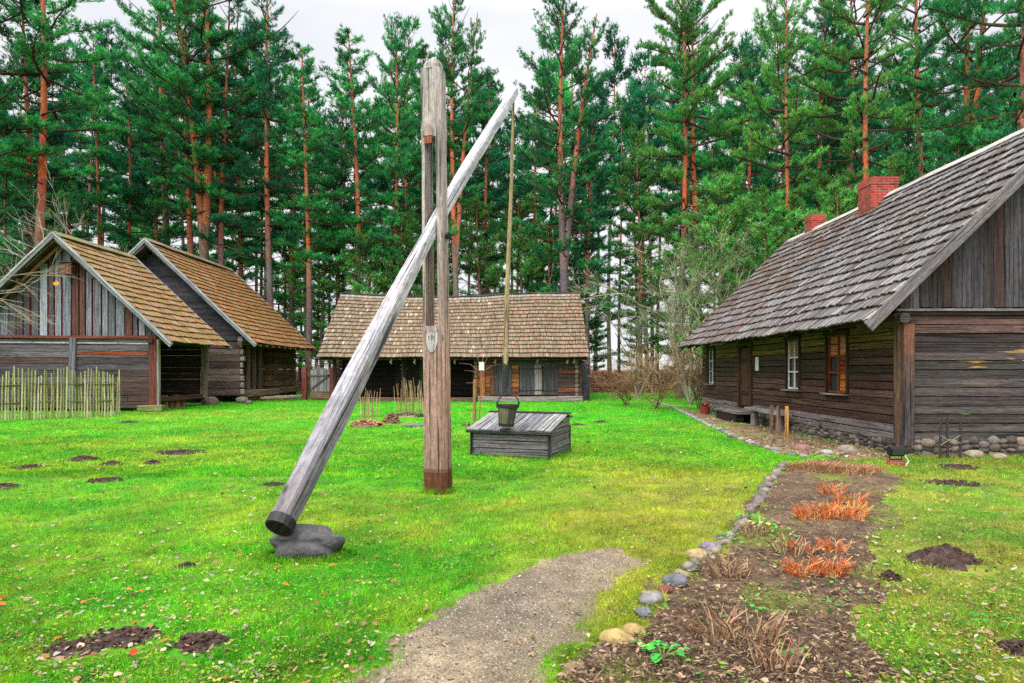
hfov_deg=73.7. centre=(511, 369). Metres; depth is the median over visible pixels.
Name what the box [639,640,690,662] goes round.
leafy plant
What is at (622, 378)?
bare bush
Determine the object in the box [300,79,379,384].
pine tree
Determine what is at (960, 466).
molehill
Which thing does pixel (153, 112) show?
distant pine
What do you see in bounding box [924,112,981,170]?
young pine
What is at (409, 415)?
earth heap
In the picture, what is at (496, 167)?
distant pine
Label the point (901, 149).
distant pine
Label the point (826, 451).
loose stone
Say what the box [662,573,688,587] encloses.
border stone
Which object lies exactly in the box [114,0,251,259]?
pine tree
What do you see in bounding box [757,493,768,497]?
border stone
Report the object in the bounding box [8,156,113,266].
young pine
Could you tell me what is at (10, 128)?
distant pine
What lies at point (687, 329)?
bare tree
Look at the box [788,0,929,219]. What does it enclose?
pine tree
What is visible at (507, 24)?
sky
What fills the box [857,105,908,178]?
distant pine
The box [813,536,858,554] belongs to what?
orange grass tuft
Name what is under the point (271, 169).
pine tree
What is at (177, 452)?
molehill
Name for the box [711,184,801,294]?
young pine
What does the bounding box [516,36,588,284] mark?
distant pine
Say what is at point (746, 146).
distant pine
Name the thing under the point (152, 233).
young pine
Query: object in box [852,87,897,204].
distant pine
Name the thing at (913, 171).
young pine
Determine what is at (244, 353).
door
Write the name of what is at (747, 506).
border stone
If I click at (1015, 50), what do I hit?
distant pine
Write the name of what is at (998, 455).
loose stone
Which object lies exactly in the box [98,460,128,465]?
molehill
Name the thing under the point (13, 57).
distant pine
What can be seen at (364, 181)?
distant pine
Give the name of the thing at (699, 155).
distant pine
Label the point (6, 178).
young pine
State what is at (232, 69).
distant pine
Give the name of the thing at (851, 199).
young pine
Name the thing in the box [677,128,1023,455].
log house
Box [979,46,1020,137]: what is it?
distant pine
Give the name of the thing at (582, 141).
distant pine
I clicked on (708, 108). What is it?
distant pine
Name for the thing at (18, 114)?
distant pine
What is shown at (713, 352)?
window
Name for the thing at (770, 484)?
border stone
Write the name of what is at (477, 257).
young pine
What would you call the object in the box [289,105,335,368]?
distant pine
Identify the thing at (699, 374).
bare bush
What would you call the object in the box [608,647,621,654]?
border stone
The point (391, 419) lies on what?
wood chips
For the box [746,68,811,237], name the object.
distant pine
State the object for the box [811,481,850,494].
orange grass tuft
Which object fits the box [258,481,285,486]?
molehill
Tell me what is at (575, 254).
young pine
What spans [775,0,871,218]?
pine tree
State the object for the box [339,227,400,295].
young pine
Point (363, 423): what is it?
wood chips
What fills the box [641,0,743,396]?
pine tree
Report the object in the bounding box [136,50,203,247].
distant pine
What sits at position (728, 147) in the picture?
distant pine
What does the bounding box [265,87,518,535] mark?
sweep beam
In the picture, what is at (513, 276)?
young pine
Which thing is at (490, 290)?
young pine
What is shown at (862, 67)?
distant pine
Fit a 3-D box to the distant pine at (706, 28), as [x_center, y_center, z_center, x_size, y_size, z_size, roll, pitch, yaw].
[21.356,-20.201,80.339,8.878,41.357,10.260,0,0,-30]
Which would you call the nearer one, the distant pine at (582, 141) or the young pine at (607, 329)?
the distant pine at (582, 141)
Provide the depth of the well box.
12.63 m
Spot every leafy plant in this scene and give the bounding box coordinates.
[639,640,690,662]
[715,531,743,542]
[734,511,759,521]
[741,599,765,611]
[747,518,776,527]
[969,612,1012,624]
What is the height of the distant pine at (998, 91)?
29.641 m
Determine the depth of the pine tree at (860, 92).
49.59 m
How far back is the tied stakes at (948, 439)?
12.28 m
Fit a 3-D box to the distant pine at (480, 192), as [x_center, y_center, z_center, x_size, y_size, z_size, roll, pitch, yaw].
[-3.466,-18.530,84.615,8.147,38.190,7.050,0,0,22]
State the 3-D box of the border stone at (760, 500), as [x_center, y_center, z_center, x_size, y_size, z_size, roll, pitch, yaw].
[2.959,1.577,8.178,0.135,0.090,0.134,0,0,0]
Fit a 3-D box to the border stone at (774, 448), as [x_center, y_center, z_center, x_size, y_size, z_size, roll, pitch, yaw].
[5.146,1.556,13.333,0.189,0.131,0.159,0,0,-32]
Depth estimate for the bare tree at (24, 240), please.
37.06 m
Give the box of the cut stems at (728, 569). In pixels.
[697,549,755,578]
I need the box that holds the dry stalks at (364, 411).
[360,388,380,416]
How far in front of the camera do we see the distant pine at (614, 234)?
61.42 m
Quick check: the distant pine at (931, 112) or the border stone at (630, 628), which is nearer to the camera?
the border stone at (630, 628)
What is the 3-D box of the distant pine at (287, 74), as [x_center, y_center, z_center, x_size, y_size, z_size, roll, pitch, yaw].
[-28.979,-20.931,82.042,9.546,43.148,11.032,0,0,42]
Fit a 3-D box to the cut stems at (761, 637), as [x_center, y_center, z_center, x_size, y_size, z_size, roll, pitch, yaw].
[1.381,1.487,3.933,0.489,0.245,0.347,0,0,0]
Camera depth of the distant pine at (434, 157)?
65.55 m
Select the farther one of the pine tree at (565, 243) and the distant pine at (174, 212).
the distant pine at (174, 212)
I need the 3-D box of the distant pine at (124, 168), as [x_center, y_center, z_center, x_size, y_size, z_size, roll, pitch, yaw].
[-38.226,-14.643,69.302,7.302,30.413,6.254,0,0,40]
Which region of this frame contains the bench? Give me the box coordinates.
[744,407,791,431]
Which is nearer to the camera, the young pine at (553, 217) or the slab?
the slab
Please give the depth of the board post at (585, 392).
36.40 m
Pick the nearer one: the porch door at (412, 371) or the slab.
the slab
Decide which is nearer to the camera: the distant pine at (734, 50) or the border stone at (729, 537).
the border stone at (729, 537)
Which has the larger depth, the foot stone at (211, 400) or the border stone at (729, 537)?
the foot stone at (211, 400)
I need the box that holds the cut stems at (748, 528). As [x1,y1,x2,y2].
[731,517,776,536]
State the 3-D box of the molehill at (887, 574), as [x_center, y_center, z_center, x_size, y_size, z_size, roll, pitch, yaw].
[2.897,1.569,5.225,0.222,0.089,0.170,0,0,0]
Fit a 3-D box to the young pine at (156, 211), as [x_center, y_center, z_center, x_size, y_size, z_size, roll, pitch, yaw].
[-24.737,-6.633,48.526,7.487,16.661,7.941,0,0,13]
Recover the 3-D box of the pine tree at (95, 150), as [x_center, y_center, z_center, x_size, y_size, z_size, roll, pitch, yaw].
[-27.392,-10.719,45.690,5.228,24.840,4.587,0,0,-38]
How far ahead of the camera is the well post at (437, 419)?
8.84 m
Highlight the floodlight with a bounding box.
[886,446,908,466]
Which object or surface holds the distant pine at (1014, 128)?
on the ground at (634, 485)
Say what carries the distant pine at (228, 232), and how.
on the ground at (634, 485)
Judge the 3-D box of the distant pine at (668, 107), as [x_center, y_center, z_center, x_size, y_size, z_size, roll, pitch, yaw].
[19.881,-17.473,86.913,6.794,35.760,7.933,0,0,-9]
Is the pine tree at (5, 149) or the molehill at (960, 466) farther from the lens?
the pine tree at (5, 149)
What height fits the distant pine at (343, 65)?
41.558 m
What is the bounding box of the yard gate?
[302,366,332,399]
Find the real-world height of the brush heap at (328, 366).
2.229 m
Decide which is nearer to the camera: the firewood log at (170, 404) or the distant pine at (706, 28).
the firewood log at (170, 404)
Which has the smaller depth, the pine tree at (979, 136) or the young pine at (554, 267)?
the pine tree at (979, 136)
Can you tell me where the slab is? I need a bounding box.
[403,424,423,426]
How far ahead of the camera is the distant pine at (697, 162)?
57.78 m
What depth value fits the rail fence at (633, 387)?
51.91 m
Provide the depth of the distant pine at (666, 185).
61.90 m
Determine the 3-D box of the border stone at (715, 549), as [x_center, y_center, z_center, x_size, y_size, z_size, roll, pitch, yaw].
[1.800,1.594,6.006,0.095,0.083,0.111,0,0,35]
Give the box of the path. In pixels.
[345,547,649,682]
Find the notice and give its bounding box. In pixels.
[755,357,758,370]
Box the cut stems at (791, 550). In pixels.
[764,534,809,556]
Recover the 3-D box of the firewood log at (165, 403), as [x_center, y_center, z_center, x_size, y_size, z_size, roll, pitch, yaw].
[-14.250,1.335,28.000,0.277,0.570,0.277,0,0,0]
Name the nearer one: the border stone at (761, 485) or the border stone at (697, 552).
the border stone at (697, 552)
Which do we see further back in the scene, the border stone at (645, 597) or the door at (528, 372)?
the door at (528, 372)
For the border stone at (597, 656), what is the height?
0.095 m
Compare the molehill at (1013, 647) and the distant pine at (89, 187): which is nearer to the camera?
the molehill at (1013, 647)
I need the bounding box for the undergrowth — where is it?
[287,370,694,392]
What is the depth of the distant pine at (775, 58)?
78.51 m
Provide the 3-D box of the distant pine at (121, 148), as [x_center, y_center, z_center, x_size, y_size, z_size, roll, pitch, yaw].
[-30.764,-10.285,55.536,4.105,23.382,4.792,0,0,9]
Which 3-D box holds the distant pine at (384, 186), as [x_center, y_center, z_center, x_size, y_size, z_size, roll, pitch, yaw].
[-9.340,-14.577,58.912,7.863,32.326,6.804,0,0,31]
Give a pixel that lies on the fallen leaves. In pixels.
(134, 651)
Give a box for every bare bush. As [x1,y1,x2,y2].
[584,360,657,405]
[610,334,700,408]
[652,328,704,409]
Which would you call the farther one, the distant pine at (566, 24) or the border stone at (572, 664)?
the distant pine at (566, 24)
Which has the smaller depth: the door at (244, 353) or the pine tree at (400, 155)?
the door at (244, 353)
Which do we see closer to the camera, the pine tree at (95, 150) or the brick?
the brick
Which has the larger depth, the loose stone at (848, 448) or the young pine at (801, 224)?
the young pine at (801, 224)
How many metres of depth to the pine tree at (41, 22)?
36.95 m
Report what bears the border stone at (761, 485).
on the garden bed
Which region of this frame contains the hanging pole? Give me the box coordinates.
[502,101,514,393]
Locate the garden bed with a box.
[562,458,905,682]
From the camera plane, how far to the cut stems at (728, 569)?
5.20 m
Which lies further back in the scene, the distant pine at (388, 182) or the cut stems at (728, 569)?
the distant pine at (388, 182)
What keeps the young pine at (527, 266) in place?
on the ground at (634, 485)
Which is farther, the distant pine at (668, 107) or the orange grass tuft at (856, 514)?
the distant pine at (668, 107)
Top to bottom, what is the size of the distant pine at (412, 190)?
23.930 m
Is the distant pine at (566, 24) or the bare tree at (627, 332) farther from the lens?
the distant pine at (566, 24)
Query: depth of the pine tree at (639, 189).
49.64 m
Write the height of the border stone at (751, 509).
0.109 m
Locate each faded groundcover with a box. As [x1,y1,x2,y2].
[775,459,843,470]
[812,462,889,474]
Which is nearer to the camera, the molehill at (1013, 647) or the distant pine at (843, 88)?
the molehill at (1013, 647)
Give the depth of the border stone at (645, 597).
4.63 m
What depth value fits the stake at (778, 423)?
16.04 m
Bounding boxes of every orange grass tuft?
[771,555,832,576]
[781,537,823,553]
[788,501,846,520]
[802,555,856,579]
[807,499,874,521]
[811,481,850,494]
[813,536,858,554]
[828,492,869,506]
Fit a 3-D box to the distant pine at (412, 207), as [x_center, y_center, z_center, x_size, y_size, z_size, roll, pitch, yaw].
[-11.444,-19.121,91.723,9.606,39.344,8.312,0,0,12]
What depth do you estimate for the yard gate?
36.47 m
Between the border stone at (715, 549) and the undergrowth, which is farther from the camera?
the undergrowth
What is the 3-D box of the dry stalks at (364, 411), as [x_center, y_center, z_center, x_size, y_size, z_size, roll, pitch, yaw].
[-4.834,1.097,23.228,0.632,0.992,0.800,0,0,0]
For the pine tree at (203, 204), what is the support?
on the ground at (634, 485)
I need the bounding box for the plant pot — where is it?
[699,402,710,414]
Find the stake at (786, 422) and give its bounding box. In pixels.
[785,406,788,438]
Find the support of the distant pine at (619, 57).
on the ground at (634, 485)
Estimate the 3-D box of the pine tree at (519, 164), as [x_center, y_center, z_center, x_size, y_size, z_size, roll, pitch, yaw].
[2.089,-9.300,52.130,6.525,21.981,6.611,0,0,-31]
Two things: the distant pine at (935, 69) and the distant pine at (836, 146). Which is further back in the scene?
the distant pine at (935, 69)
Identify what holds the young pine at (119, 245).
on the ground at (634, 485)
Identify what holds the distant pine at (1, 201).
on the ground at (634, 485)
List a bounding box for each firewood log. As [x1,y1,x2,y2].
[161,396,167,408]
[168,401,173,407]
[173,395,179,407]
[180,400,185,406]
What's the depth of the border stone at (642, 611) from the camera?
4.42 m
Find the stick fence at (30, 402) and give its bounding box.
[0,366,120,420]
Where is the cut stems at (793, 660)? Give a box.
[746,631,814,677]
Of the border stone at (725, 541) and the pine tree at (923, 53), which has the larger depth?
the pine tree at (923, 53)
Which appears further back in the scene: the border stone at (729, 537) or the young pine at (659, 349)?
the young pine at (659, 349)
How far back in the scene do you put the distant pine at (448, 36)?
68.92 m
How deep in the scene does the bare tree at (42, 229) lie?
29.62 m
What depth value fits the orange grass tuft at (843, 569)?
5.23 m
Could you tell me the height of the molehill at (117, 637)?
0.060 m
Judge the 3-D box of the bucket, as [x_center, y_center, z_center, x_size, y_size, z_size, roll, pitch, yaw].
[-0.076,0.725,12.400,0.373,0.603,0.379,0,0,45]
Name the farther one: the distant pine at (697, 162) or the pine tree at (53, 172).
the distant pine at (697, 162)
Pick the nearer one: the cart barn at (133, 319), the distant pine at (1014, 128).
the cart barn at (133, 319)
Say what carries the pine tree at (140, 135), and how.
on the ground at (634, 485)
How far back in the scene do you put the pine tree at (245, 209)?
49.77 m
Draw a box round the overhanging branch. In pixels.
[0,250,80,338]
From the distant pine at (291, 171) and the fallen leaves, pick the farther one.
the distant pine at (291, 171)
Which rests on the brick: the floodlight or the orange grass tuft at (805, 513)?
the floodlight
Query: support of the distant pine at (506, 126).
on the ground at (634, 485)
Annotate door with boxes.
[238,353,245,388]
[395,361,423,393]
[519,364,541,394]
[543,364,557,394]
[736,342,753,406]
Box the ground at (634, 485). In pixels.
[0,369,1023,682]
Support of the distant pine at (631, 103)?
on the ground at (634, 485)
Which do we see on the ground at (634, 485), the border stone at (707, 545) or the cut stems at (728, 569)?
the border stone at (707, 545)
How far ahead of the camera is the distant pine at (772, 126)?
85.84 m
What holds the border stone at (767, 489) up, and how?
on the garden bed
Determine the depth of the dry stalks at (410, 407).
25.51 m
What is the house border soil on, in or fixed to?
on the ground at (634, 485)
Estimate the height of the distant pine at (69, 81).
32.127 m
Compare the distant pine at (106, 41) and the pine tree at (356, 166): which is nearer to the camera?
the pine tree at (356, 166)
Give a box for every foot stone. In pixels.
[202,396,218,404]
[235,396,247,402]
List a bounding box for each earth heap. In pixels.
[393,412,423,417]
[461,423,473,426]
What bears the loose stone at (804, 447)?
on the house border soil
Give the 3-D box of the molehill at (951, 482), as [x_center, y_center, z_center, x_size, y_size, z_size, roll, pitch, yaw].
[6.176,1.568,9.566,0.960,0.057,0.716,0,0,0]
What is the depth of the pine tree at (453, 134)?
45.04 m
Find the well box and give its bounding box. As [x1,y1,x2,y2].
[466,411,572,459]
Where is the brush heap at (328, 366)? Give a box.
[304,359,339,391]
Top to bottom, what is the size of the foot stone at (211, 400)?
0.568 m
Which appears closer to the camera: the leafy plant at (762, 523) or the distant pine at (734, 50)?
the leafy plant at (762, 523)
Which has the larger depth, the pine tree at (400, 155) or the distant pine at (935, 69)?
the distant pine at (935, 69)
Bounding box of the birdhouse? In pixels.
[58,261,76,274]
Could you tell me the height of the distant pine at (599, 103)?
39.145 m
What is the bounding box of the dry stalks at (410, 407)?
[394,379,422,412]
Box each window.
[704,346,716,384]
[780,335,802,390]
[820,329,850,395]
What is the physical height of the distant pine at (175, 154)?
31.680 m
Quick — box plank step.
[260,395,301,398]
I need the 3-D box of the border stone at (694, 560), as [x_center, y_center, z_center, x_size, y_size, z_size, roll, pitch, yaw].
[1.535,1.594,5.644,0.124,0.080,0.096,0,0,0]
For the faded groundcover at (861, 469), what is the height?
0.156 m
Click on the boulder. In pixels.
(309, 540)
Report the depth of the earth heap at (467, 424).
19.32 m
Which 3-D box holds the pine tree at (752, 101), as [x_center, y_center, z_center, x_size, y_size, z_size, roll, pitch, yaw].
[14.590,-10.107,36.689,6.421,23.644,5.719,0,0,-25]
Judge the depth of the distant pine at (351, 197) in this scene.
87.89 m
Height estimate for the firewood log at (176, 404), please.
0.570 m
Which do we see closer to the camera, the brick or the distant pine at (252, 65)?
the brick
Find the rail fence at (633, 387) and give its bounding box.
[591,380,694,390]
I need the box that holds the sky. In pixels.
[0,0,1023,369]
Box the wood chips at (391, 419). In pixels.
[381,413,400,423]
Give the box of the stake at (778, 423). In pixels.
[776,406,779,435]
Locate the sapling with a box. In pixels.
[461,353,492,418]
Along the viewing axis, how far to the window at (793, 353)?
17.72 m
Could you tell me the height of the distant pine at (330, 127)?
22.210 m
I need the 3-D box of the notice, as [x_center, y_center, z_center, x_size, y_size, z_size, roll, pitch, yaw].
[7.230,-0.180,20.150,0.012,0.400,0.260,0,0,0]
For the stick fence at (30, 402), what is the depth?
22.68 m
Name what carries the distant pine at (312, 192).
on the ground at (634, 485)
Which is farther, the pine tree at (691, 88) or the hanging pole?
the pine tree at (691, 88)
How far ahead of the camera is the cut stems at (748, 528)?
6.54 m
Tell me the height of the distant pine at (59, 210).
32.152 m
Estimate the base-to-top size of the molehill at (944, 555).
0.156 m
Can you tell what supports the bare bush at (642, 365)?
on the ground at (634, 485)
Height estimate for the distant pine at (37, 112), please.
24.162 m
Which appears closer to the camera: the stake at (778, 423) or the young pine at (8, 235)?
the stake at (778, 423)
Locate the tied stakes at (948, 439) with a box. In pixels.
[939,417,961,458]
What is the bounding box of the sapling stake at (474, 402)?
[472,380,475,420]
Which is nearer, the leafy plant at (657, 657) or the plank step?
the leafy plant at (657, 657)
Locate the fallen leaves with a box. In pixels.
[0,425,1023,682]
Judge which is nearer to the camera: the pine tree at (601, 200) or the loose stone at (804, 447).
the loose stone at (804, 447)
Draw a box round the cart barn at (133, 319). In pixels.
[0,230,231,411]
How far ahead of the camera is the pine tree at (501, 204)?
47.77 m
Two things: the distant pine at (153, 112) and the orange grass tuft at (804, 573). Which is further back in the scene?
the distant pine at (153, 112)
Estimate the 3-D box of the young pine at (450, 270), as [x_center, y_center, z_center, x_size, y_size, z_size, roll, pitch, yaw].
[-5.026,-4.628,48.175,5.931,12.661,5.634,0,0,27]
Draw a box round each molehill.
[0,483,26,489]
[10,464,50,469]
[26,636,112,660]
[63,455,104,461]
[78,477,131,482]
[80,623,177,655]
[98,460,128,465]
[116,421,138,422]
[143,459,161,464]
[148,449,217,455]
[150,629,242,657]
[175,561,197,569]
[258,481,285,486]
[873,569,906,581]
[892,543,1001,571]
[919,478,993,486]
[924,463,987,469]
[982,638,1023,657]
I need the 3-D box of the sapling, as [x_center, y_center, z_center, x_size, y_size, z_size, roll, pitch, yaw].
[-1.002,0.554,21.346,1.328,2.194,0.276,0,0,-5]
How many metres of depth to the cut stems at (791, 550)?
5.78 m
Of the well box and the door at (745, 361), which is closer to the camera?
the well box
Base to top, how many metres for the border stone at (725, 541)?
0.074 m
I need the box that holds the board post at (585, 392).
[580,364,589,399]
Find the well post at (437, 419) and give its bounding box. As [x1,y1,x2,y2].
[421,58,451,493]
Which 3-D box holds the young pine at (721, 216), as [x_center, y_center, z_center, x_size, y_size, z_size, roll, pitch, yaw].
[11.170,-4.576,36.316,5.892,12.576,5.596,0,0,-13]
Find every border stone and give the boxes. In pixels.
[563,661,586,676]
[590,653,606,661]
[594,646,608,652]
[599,628,636,646]
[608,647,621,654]
[621,623,645,638]
[634,607,651,618]
[639,591,663,606]
[656,584,673,593]
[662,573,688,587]
[674,569,689,577]
[681,561,699,571]
[686,548,707,558]
[690,557,704,564]
[699,541,716,550]
[711,546,722,552]
[716,534,733,540]
[717,539,731,544]
[743,504,755,508]
[745,506,755,513]
[753,498,764,502]
[757,484,766,488]
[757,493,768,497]
[759,487,771,491]
[761,482,774,487]
[770,446,779,451]
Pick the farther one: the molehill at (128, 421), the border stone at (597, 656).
the molehill at (128, 421)
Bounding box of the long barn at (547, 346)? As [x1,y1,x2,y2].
[316,292,588,400]
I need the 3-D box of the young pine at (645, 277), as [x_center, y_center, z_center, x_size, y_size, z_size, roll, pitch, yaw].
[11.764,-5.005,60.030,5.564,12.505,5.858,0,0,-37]
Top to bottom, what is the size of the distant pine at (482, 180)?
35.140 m
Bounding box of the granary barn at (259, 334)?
[128,237,316,399]
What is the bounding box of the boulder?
[269,524,344,560]
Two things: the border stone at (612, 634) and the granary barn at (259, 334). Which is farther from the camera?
the granary barn at (259, 334)
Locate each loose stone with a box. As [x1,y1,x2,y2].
[791,444,811,450]
[820,449,833,453]
[837,445,858,452]
[963,450,983,456]
[991,453,1007,459]
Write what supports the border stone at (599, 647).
on the ground at (634, 485)
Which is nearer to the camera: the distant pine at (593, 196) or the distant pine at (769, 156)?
the distant pine at (769, 156)
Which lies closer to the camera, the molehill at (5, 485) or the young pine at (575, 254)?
the molehill at (5, 485)
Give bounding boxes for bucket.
[496,393,519,426]
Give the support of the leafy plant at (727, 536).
on the garden bed
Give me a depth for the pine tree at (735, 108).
42.56 m
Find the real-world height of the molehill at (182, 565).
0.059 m
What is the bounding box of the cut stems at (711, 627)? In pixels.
[677,596,747,643]
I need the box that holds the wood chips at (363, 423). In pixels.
[348,418,385,427]
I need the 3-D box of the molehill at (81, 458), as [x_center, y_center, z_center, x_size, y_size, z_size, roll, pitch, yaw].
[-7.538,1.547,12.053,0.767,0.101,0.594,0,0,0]
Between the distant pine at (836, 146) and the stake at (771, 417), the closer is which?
the stake at (771, 417)
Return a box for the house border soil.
[675,406,896,459]
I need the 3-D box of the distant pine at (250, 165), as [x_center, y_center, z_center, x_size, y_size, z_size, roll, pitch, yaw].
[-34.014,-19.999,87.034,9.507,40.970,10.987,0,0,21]
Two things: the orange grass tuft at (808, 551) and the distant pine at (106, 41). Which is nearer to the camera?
the orange grass tuft at (808, 551)
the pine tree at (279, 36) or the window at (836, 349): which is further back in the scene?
the pine tree at (279, 36)
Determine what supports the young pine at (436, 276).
on the ground at (634, 485)
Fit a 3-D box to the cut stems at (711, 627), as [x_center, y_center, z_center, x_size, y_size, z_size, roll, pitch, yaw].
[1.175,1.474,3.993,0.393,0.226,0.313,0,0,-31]
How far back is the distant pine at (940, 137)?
66.64 m
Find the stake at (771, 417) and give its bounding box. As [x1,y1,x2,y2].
[770,405,773,433]
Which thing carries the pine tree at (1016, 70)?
on the ground at (634, 485)
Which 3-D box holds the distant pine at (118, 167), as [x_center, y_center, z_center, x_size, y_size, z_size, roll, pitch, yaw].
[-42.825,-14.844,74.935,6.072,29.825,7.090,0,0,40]
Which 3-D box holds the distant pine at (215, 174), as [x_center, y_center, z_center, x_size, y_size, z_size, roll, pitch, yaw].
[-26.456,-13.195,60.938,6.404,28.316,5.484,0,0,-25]
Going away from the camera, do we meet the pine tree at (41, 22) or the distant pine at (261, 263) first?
the pine tree at (41, 22)
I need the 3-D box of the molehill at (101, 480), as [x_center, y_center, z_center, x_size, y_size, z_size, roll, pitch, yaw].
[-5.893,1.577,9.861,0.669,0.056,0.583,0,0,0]
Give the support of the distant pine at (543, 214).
on the ground at (634, 485)
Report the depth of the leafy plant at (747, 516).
7.18 m
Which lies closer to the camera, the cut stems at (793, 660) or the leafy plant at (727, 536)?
the cut stems at (793, 660)
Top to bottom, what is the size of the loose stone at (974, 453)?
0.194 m
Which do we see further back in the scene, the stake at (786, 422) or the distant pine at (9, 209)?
the distant pine at (9, 209)
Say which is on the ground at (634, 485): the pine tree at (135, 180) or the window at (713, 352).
the pine tree at (135, 180)
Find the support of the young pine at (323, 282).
on the ground at (634, 485)
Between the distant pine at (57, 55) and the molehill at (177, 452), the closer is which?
the molehill at (177, 452)
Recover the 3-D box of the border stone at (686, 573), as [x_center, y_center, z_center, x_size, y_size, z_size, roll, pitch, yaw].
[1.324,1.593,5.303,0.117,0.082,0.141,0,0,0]
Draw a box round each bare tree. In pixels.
[0,163,144,358]
[0,211,42,273]
[534,205,775,404]
[570,275,701,398]
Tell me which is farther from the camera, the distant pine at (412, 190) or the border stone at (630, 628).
the distant pine at (412, 190)
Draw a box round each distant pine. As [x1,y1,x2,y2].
[0,31,61,245]
[0,82,16,267]
[0,111,37,236]
[0,135,24,267]
[0,164,18,278]
[6,25,92,242]
[14,94,84,234]
[21,124,94,230]
[32,121,77,233]
[34,36,122,231]
[48,62,131,240]
[71,17,152,245]
[91,101,137,249]
[102,101,153,243]
[119,83,161,236]
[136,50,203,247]
[136,56,170,229]
[138,64,182,221]
[167,64,219,255]
[176,69,244,260]
[181,24,256,251]
[184,49,229,256]
[209,110,260,278]
[212,53,273,292]
[227,13,280,292]
[230,10,303,297]
[232,55,296,297]
[270,68,318,320]
[271,69,337,330]
[271,115,301,307]
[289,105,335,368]
[300,120,342,336]
[309,114,354,369]
[314,51,372,300]
[329,112,377,291]
[349,101,391,289]
[358,13,435,292]
[363,97,413,287]
[366,63,420,292]
[386,68,435,256]
[399,131,463,294]
[401,100,422,295]
[421,12,472,193]
[433,110,487,283]
[456,68,500,293]
[457,79,514,294]
[459,67,507,283]
[465,83,517,291]
[482,116,538,288]
[495,115,538,289]
[513,113,555,288]
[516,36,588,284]
[530,13,591,265]
[545,30,613,364]
[555,101,609,299]
[564,101,616,388]
[578,72,620,371]
[585,19,645,372]
[597,90,644,379]
[603,91,654,376]
[611,42,681,371]
[611,76,672,381]
[640,99,691,379]
[650,25,711,382]
[654,21,724,311]
[654,35,717,373]
[655,101,696,359]
[687,113,744,310]
[696,69,756,275]
[698,85,764,273]
[713,29,771,240]
[736,54,768,275]
[740,14,797,214]
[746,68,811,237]
[747,108,781,252]
[795,60,872,203]
[803,86,857,204]
[832,77,890,205]
[838,44,886,185]
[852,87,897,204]
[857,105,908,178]
[868,94,916,176]
[871,56,923,179]
[880,15,935,166]
[884,60,938,181]
[922,122,945,164]
[923,51,959,172]
[931,54,1005,171]
[936,116,956,166]
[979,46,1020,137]
[979,69,1009,147]
[987,37,1022,360]
[1006,104,1017,132]
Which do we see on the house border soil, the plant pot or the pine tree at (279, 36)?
the plant pot
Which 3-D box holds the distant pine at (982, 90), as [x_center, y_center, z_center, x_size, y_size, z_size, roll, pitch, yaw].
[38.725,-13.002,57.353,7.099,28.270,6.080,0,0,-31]
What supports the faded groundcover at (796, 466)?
on the garden bed
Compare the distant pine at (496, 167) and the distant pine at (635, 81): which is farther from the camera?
the distant pine at (635, 81)
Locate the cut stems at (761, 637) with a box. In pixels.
[705,600,793,651]
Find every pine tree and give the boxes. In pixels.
[0,0,77,266]
[0,0,88,272]
[0,0,133,247]
[55,28,144,248]
[82,50,167,252]
[96,0,233,254]
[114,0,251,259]
[114,0,278,273]
[165,0,281,285]
[201,0,316,307]
[210,45,278,282]
[254,77,329,374]
[264,41,358,393]
[298,24,410,294]
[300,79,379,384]
[344,12,436,293]
[398,41,472,277]
[404,0,499,295]
[448,68,528,296]
[492,0,626,304]
[493,103,584,384]
[557,116,625,392]
[602,121,674,392]
[626,0,758,397]
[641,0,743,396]
[690,41,791,281]
[722,0,836,275]
[764,0,883,229]
[770,0,921,231]
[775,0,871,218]
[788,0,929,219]
[846,0,1008,177]
[891,0,1022,155]
[913,0,1023,360]
[992,60,1019,128]
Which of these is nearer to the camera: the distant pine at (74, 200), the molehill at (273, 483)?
the molehill at (273, 483)
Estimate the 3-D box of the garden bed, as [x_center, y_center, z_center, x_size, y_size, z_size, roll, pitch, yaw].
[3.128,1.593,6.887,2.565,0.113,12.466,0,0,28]
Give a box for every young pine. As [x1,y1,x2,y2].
[0,155,61,278]
[0,226,13,274]
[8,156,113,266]
[105,231,125,250]
[107,155,197,254]
[112,223,172,252]
[214,230,273,300]
[252,217,325,359]
[258,258,302,326]
[275,262,326,381]
[277,205,352,369]
[304,225,386,366]
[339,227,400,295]
[360,208,436,295]
[403,218,466,295]
[413,259,462,295]
[434,193,518,296]
[476,185,557,392]
[477,266,512,296]
[510,239,554,292]
[518,227,583,304]
[520,208,597,392]
[556,252,617,364]
[558,230,626,370]
[608,242,668,381]
[642,230,717,369]
[672,162,763,378]
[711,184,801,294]
[757,163,824,265]
[795,177,857,229]
[856,142,936,203]
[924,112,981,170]
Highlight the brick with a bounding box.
[886,459,904,465]
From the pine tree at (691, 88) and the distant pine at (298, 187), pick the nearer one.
the pine tree at (691, 88)
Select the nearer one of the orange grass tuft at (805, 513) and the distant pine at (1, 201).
the orange grass tuft at (805, 513)

